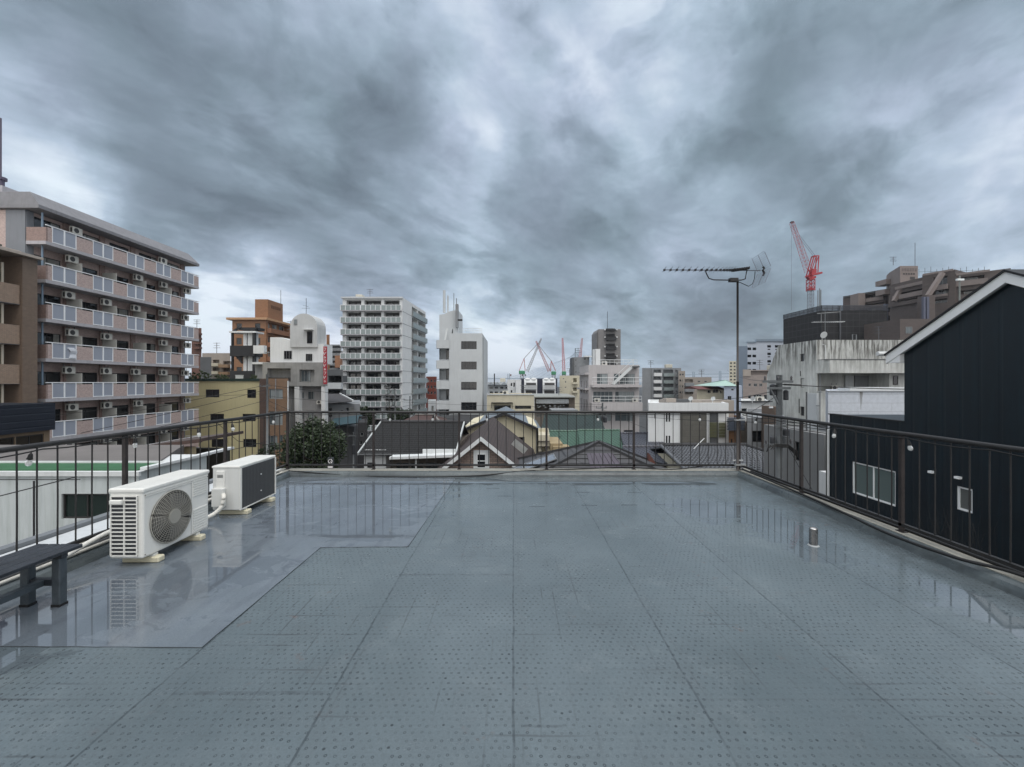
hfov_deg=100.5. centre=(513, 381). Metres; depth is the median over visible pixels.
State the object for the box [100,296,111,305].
air conditioner
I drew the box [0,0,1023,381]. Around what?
sky
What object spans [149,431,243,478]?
carport
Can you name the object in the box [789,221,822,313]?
tower crane
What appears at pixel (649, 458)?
brick gable
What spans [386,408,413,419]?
rounded tree
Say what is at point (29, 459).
hanging bulb
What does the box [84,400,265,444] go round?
overhead wire
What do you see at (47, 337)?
window
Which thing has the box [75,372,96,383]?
window
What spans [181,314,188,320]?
air conditioner
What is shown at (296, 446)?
evergreen tree
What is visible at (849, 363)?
concrete building
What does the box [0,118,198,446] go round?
apartment block
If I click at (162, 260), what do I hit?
air conditioner
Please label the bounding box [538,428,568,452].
beige house
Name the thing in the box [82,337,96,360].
window
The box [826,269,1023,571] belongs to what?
navy house
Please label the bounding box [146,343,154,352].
window
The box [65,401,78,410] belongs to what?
air conditioner
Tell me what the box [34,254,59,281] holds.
window
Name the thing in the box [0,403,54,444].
shop building
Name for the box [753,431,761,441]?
window
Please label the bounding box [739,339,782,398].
pale blue tower
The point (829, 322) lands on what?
roof aerial
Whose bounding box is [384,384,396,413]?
slender tree
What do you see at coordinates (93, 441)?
window
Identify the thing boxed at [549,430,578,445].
corrugated house
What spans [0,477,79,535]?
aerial
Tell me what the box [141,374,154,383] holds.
window
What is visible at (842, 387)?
overhead wire
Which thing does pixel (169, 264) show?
window
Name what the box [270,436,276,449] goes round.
window
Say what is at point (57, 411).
window
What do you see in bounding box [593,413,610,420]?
window
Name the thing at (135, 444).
hanging bulb
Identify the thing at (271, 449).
tree
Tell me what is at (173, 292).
window
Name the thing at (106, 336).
air conditioner
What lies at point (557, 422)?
corrugated house
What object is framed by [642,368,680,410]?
grey apartment
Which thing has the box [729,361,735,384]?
slim tower
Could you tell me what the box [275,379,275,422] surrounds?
drain pipe
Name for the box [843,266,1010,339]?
stepped apartments
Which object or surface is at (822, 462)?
grey building
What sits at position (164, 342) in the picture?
air conditioner
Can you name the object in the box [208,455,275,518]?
air conditioner
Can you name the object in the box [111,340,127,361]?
window
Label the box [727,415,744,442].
brown house
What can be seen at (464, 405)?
window
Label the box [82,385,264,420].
overhead wire
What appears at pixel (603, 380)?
window
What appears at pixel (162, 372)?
air conditioner
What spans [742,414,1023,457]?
string light cable
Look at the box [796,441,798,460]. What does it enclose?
window
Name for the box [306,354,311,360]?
window
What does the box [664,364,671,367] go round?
water tank
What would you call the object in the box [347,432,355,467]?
utility pole
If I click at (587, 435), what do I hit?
corrugated house
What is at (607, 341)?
grey tower
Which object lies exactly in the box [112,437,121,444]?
window
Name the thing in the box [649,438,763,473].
tile roofed house
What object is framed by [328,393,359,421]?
grey house
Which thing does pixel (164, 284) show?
air conditioner
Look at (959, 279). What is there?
light pole
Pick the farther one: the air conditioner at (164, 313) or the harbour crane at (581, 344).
the harbour crane at (581, 344)
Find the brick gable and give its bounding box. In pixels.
[647,453,654,463]
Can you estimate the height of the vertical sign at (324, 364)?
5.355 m
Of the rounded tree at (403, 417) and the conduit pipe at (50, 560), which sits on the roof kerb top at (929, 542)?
the conduit pipe at (50, 560)
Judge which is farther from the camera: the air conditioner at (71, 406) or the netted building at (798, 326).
the netted building at (798, 326)
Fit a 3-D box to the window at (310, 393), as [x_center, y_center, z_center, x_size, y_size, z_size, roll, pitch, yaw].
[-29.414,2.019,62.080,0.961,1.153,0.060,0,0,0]
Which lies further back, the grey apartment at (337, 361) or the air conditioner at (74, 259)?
the grey apartment at (337, 361)
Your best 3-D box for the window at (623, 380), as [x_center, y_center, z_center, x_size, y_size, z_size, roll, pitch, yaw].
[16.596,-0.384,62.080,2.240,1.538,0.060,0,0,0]
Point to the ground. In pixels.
(642, 422)
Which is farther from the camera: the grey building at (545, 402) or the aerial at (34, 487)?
the grey building at (545, 402)
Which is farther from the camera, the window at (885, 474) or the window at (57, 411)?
the window at (57, 411)
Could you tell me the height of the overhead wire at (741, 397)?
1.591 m
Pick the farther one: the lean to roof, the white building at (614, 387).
the white building at (614, 387)
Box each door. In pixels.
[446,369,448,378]
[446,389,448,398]
[844,376,853,386]
[854,376,867,386]
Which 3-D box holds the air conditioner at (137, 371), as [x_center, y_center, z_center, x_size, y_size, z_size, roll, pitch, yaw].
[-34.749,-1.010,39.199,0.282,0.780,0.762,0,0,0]
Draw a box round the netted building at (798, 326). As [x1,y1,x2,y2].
[783,305,887,343]
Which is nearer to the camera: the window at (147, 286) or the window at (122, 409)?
the window at (122, 409)
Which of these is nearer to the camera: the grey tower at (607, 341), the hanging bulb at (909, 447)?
the hanging bulb at (909, 447)
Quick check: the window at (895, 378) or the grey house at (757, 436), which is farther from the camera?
the window at (895, 378)
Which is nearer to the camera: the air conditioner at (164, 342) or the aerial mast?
the air conditioner at (164, 342)
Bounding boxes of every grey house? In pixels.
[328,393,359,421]
[741,406,785,447]
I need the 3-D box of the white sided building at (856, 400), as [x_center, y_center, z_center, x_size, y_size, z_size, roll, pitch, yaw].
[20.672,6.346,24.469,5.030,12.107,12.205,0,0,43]
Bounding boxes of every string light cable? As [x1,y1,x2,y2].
[0,414,285,457]
[295,414,708,414]
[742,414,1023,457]
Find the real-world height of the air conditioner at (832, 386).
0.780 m
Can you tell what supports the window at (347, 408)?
in the grey house at (341, 403)
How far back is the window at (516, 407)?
55.09 m
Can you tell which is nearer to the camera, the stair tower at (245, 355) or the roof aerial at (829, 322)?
the roof aerial at (829, 322)
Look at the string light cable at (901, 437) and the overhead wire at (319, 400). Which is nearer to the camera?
the string light cable at (901, 437)
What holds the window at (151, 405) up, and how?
in the apartment block at (113, 258)
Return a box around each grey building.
[200,357,210,378]
[534,394,577,427]
[570,356,591,375]
[764,424,829,497]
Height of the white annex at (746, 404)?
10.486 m
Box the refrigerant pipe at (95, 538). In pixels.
[67,498,210,557]
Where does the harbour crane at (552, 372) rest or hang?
on the ground
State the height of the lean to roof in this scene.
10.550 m
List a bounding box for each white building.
[263,305,331,467]
[436,290,487,416]
[488,374,506,393]
[507,380,515,392]
[577,349,642,431]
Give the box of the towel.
[67,347,76,357]
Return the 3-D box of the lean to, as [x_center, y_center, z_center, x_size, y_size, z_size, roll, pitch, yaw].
[9.440,8.592,30.246,3.645,7.616,3.708,0,0,0]
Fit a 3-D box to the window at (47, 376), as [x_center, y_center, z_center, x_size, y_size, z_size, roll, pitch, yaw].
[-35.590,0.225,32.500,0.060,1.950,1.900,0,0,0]
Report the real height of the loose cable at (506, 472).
0.162 m
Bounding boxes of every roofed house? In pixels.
[357,420,469,467]
[405,414,446,419]
[445,415,478,425]
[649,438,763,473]
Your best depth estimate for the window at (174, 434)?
44.76 m
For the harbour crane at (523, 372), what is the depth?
418.82 m
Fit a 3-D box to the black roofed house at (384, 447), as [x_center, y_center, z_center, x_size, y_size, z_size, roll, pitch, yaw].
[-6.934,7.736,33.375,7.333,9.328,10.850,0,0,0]
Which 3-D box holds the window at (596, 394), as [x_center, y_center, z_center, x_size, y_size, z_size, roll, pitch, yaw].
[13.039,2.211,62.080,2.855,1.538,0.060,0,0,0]
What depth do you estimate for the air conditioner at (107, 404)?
36.25 m
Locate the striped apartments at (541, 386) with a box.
[516,378,556,393]
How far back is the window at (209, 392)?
51.09 m
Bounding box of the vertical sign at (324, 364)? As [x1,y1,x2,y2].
[323,346,326,383]
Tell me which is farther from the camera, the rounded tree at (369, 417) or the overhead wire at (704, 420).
the rounded tree at (369, 417)
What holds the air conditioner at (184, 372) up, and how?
hanging from the apartment block at (113, 258)
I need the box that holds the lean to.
[622,445,666,463]
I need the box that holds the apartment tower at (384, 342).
[340,296,427,432]
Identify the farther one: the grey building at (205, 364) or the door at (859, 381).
the grey building at (205, 364)
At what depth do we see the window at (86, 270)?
35.73 m
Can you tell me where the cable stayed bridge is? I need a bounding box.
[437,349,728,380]
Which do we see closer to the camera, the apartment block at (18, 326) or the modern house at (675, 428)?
the apartment block at (18, 326)
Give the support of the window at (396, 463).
in the black roofed house at (384, 447)
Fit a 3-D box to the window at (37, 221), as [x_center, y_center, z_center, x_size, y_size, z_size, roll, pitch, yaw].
[-35.590,-11.275,32.500,0.060,1.950,1.900,0,0,0]
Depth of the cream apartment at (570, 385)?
116.00 m
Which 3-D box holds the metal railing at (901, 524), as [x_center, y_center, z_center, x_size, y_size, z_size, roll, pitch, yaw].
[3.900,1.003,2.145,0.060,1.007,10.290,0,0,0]
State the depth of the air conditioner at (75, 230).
33.73 m
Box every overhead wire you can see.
[59,393,265,414]
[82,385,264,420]
[83,390,263,432]
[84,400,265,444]
[211,417,280,445]
[270,396,376,403]
[271,385,387,397]
[396,401,534,406]
[618,413,775,422]
[714,392,768,400]
[782,384,903,389]
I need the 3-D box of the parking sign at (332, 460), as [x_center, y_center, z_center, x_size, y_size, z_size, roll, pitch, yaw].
[-12.849,8.874,30.020,0.395,7.051,0.230,0,0,0]
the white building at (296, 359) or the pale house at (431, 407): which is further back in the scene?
the pale house at (431, 407)
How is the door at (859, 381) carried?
in the concrete building at (849, 363)
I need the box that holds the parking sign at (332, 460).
[328,457,333,467]
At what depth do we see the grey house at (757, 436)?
30.00 m
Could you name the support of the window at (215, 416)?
in the yellow building at (208, 388)
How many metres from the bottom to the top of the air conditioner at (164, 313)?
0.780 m
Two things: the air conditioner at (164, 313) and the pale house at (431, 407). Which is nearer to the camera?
the air conditioner at (164, 313)
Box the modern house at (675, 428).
[648,398,733,442]
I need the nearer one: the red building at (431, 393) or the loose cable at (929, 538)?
the loose cable at (929, 538)
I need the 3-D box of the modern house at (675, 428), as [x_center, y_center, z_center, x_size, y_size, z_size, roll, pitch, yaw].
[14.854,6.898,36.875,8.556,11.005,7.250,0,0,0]
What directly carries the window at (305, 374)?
in the white building at (296, 359)
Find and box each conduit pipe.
[0,471,278,580]
[0,472,282,584]
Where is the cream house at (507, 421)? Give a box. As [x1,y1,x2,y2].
[466,406,539,453]
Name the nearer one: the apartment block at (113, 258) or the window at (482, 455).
the window at (482, 455)
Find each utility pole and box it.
[259,374,269,454]
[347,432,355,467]
[383,388,400,419]
[596,403,606,422]
[763,375,797,478]
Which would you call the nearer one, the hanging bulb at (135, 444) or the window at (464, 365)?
the hanging bulb at (135, 444)
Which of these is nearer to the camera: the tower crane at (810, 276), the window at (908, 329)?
the window at (908, 329)
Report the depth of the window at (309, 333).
61.65 m
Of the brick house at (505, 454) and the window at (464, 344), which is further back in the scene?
the window at (464, 344)
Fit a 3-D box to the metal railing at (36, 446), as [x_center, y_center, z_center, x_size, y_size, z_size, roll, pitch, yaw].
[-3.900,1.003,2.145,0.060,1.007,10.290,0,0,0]
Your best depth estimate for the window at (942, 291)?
115.41 m
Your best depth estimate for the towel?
32.87 m
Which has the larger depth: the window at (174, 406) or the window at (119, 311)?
the window at (174, 406)
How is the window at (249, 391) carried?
in the yellow building at (208, 388)
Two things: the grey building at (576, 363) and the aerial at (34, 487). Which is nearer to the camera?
the aerial at (34, 487)
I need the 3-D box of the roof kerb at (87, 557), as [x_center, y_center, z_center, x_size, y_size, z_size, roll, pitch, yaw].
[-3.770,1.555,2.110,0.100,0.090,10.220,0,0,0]
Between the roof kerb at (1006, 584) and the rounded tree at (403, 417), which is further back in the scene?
the rounded tree at (403, 417)
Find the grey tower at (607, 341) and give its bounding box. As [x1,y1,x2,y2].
[592,311,620,364]
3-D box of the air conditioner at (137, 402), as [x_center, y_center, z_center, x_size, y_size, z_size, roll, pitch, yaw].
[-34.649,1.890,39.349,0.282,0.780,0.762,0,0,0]
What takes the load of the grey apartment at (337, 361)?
on the ground
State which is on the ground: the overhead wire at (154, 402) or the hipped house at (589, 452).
the hipped house at (589, 452)
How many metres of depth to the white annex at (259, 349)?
65.36 m
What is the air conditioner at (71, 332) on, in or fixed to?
hanging from the apartment block at (113, 258)
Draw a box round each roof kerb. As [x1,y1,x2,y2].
[0,471,290,594]
[289,471,738,476]
[737,471,1023,599]
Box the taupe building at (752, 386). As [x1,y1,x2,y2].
[743,369,768,399]
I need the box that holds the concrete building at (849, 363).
[767,334,903,423]
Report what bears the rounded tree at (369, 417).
on the ground
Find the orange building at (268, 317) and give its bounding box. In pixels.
[226,299,289,370]
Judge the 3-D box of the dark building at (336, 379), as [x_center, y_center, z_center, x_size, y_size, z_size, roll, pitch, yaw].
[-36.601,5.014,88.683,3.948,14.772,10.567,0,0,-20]
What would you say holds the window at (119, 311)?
in the apartment block at (113, 258)
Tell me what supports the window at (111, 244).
in the apartment block at (113, 258)
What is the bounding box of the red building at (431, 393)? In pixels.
[426,377,436,415]
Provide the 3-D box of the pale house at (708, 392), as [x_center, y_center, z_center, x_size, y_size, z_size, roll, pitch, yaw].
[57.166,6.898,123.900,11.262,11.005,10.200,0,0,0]
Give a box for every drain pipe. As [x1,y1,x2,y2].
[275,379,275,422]
[291,389,291,428]
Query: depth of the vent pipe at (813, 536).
4.13 m
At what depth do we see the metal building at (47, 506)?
9.55 m
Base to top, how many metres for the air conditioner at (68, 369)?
0.780 m
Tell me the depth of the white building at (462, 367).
61.00 m
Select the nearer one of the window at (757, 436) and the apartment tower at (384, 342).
the window at (757, 436)
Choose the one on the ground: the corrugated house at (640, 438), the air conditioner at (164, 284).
the corrugated house at (640, 438)
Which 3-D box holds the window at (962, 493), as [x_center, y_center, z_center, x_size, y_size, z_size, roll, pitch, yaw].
[11.860,3.084,11.151,0.060,0.625,0.400,0,0,0]
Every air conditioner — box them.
[62,289,74,299]
[62,363,74,373]
[65,253,78,263]
[65,326,78,335]
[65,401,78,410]
[69,223,81,235]
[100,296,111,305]
[100,365,111,373]
[101,330,111,339]
[101,399,111,407]
[109,470,208,561]
[130,304,140,311]
[130,366,140,374]
[133,272,142,280]
[133,398,142,405]
[158,255,166,264]
[158,308,167,316]
[158,367,167,374]
[159,281,167,287]
[159,338,167,345]
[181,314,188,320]
[181,368,188,375]
[183,288,190,293]
[183,341,190,347]
[183,396,190,402]
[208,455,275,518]
[755,395,763,400]
[830,383,838,388]
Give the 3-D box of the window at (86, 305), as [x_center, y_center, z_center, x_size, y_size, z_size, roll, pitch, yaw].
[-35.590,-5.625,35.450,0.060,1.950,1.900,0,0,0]
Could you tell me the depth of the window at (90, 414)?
35.73 m
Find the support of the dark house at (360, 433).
on the ground
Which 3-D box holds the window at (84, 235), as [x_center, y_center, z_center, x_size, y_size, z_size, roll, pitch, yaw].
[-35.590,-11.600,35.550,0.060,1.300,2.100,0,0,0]
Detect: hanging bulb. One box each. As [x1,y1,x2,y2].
[24,451,32,465]
[132,436,137,447]
[907,438,912,450]
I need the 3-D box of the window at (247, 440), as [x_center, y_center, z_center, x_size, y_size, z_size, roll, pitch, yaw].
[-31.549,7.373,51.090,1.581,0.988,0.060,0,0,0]
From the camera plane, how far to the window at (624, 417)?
62.08 m
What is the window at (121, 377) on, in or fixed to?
in the apartment block at (113, 258)
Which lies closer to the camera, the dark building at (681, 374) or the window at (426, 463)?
the window at (426, 463)
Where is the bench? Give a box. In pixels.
[0,544,82,606]
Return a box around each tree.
[256,437,312,468]
[277,415,347,467]
[360,405,375,428]
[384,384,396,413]
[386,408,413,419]
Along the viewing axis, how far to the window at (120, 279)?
38.80 m
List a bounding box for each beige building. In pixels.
[202,353,230,378]
[683,377,711,398]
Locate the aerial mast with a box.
[817,288,820,305]
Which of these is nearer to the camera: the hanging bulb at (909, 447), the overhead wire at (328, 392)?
the hanging bulb at (909, 447)
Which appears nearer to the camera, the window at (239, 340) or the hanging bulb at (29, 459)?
the hanging bulb at (29, 459)
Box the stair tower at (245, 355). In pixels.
[229,326,264,378]
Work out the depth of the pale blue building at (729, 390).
118.00 m
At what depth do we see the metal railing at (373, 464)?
7.30 m
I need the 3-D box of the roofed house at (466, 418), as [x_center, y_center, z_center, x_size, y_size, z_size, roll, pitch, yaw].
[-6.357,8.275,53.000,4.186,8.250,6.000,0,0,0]
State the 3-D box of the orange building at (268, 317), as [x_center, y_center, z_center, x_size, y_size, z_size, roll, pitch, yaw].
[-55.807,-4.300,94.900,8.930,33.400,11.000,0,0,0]
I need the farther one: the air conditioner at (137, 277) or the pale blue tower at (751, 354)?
the pale blue tower at (751, 354)
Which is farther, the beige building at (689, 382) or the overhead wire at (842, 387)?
the beige building at (689, 382)
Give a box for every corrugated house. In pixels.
[541,414,604,429]
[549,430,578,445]
[578,429,622,447]
[621,432,663,444]
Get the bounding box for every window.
[0,437,13,444]
[16,434,42,444]
[34,217,59,244]
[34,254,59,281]
[37,293,59,319]
[37,332,59,358]
[37,371,59,384]
[55,409,59,420]
[63,494,109,517]
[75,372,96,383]
[77,233,98,242]
[77,441,96,444]
[79,407,96,420]
[82,267,96,276]
[82,302,96,311]
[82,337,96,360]
[109,242,127,252]
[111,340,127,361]
[112,373,127,383]
[112,405,127,417]
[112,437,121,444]
[117,276,127,284]
[117,308,127,316]
[139,253,155,262]
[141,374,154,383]
[141,433,154,444]
[143,403,154,414]
[146,284,154,291]
[146,313,154,321]
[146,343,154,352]
[164,402,177,411]
[167,262,177,269]
[168,374,177,383]
[168,429,177,439]
[172,291,177,297]
[172,318,177,325]
[172,346,177,354]
[206,389,218,396]
[210,414,223,419]
[212,439,222,446]
[237,338,241,344]
[243,414,255,420]
[243,439,255,446]
[247,389,255,397]
[269,389,282,398]
[270,411,282,424]
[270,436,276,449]
[284,351,291,358]
[301,370,310,381]
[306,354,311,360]
[307,331,311,342]
[308,391,313,398]
[346,407,353,414]
[396,463,408,467]
[426,463,437,467]
[461,341,476,348]
[461,362,476,368]
[461,382,476,389]
[461,402,476,409]
[476,453,485,467]
[494,405,510,410]
[515,406,530,408]
[593,391,612,401]
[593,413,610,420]
[597,374,607,383]
[615,391,633,401]
[615,413,632,420]
[620,374,634,383]
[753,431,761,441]
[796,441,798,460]
[853,462,895,506]
[893,376,897,384]
[906,327,911,332]
[936,290,947,294]
[939,278,946,284]
[957,486,971,512]
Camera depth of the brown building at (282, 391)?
50.00 m
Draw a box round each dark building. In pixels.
[328,370,346,395]
[678,371,684,398]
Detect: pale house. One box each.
[428,399,435,410]
[684,386,723,398]
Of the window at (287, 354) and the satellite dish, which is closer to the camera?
the satellite dish
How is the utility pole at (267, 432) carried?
on the ground
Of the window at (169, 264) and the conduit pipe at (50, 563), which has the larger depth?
the window at (169, 264)
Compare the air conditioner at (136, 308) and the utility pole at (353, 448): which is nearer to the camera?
the air conditioner at (136, 308)
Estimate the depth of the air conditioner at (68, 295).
33.16 m
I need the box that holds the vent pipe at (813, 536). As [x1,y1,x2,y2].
[807,527,819,546]
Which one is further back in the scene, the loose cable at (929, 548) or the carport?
the carport
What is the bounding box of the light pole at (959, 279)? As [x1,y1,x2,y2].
[956,276,963,300]
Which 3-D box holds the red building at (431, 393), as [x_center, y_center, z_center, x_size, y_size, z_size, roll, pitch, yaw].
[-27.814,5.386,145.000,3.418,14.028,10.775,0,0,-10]
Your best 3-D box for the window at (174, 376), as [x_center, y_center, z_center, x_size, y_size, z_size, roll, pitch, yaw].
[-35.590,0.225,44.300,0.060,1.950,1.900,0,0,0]
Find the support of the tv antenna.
on the roof kerb top at (929, 542)
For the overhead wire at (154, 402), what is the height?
1.355 m
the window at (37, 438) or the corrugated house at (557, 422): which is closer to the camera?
the window at (37, 438)
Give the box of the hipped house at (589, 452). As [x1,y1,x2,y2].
[512,440,666,467]
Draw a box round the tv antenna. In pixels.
[663,251,770,470]
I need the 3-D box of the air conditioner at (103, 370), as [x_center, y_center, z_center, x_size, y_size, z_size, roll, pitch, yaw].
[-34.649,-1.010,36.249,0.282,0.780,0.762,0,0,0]
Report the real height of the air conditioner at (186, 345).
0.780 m
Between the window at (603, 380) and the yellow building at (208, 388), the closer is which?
the yellow building at (208, 388)
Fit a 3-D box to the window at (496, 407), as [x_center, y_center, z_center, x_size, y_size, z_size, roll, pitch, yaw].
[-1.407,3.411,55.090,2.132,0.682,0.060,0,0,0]
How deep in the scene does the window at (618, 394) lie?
62.08 m
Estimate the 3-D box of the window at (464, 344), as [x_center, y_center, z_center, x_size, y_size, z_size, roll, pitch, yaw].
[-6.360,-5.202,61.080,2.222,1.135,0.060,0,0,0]
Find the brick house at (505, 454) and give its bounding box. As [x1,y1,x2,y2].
[438,417,534,467]
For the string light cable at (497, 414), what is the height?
0.026 m
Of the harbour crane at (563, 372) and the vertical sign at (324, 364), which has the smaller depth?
the vertical sign at (324, 364)
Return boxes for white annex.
[252,345,269,378]
[739,399,772,418]
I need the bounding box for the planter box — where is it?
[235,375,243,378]
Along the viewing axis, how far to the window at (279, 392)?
50.09 m
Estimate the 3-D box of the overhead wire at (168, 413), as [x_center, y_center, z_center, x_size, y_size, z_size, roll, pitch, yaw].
[-31.144,2.995,36.000,18.230,4.467,0.040,0,0,-41]
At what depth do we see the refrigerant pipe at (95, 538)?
3.78 m
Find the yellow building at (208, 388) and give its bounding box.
[185,379,258,460]
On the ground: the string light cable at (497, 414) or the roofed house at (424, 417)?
the roofed house at (424, 417)
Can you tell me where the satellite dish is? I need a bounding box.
[820,332,826,337]
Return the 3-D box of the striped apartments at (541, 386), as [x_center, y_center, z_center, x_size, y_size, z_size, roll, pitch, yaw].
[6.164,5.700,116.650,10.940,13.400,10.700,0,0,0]
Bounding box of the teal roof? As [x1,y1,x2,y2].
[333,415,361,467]
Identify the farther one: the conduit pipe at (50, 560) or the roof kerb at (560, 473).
the roof kerb at (560, 473)
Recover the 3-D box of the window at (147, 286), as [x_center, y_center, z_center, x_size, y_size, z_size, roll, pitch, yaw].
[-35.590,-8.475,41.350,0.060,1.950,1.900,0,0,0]
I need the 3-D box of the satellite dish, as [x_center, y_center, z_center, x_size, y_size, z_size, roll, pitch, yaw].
[32.895,-4.681,45.226,0.720,1.172,0.400,0,0,0]
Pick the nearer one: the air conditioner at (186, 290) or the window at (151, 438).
the window at (151, 438)
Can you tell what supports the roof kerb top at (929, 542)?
on the building wall
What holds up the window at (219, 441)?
in the yellow building at (208, 388)
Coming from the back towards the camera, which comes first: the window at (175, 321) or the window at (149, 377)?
the window at (175, 321)
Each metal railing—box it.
[0,411,286,551]
[284,411,740,469]
[740,411,1023,571]
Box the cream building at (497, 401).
[487,393,533,418]
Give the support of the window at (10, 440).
in the shop building at (24, 423)
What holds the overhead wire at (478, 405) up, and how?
attached to the utility pole at (604, 418)
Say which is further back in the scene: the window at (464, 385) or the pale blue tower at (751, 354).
the pale blue tower at (751, 354)
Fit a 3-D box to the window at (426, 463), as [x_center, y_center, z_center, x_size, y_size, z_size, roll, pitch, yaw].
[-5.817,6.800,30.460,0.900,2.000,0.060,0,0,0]
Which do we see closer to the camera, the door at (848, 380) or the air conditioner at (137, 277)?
the air conditioner at (137, 277)
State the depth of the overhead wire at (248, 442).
35.09 m
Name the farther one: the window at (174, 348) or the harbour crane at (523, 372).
the harbour crane at (523, 372)
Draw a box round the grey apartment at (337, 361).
[330,345,342,369]
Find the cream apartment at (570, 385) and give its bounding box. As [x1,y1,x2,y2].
[560,376,579,413]
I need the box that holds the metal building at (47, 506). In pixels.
[0,445,233,546]
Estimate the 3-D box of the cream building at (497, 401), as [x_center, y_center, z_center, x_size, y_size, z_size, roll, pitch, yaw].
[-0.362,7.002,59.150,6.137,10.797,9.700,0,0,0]
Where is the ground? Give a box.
[291,387,723,467]
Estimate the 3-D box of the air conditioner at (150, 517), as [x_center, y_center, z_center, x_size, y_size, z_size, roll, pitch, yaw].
[-3.301,1.259,4.039,0.353,0.680,0.838,0,0,0]
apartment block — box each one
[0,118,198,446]
[0,246,43,402]
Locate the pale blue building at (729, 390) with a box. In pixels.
[693,380,741,414]
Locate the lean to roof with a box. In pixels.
[0,469,279,556]
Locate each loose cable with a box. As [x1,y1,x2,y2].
[288,465,734,476]
[741,468,1023,577]
[750,470,1023,573]
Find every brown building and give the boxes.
[192,328,201,378]
[259,379,288,466]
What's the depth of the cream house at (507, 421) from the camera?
41.50 m
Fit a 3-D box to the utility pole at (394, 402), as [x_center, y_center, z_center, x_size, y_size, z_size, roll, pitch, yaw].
[-16.456,6.650,57.953,2.480,11.501,0.335,0,0,0]
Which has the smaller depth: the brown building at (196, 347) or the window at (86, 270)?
the window at (86, 270)
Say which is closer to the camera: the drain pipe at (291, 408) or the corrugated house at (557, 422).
the corrugated house at (557, 422)
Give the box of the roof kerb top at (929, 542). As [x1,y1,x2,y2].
[101,468,1023,582]
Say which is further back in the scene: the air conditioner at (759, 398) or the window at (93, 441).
the air conditioner at (759, 398)
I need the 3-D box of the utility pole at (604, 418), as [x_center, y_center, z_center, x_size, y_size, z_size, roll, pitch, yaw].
[9.896,7.391,47.987,1.300,10.019,0.425,0,0,0]
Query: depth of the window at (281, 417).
50.09 m
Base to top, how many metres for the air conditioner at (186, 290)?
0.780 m
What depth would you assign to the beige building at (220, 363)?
100.00 m
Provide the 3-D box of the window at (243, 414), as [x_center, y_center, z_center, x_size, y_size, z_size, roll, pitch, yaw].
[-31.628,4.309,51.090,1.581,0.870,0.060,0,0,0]
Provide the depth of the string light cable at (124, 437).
4.14 m
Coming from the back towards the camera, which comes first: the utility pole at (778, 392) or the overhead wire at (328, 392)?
the overhead wire at (328, 392)
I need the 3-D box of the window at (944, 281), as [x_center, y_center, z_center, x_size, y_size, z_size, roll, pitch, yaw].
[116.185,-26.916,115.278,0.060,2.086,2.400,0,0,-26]
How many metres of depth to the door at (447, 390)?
62.90 m
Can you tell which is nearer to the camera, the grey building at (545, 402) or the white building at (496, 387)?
the grey building at (545, 402)
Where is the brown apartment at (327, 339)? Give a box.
[326,335,329,369]
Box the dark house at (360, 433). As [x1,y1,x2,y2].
[357,416,366,467]
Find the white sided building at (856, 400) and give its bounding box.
[806,387,903,431]
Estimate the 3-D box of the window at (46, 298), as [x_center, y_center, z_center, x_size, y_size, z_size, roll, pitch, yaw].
[-35.590,-5.625,32.500,0.060,1.950,1.900,0,0,0]
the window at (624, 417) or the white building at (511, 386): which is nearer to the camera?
the window at (624, 417)
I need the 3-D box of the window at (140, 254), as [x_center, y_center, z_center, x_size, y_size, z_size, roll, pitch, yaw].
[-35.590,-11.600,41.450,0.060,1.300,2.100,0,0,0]
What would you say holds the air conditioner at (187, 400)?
hanging from the apartment block at (113, 258)
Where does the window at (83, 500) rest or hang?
in the metal building at (47, 506)
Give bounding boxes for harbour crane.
[519,338,541,379]
[536,341,555,378]
[562,341,565,375]
[579,338,582,356]

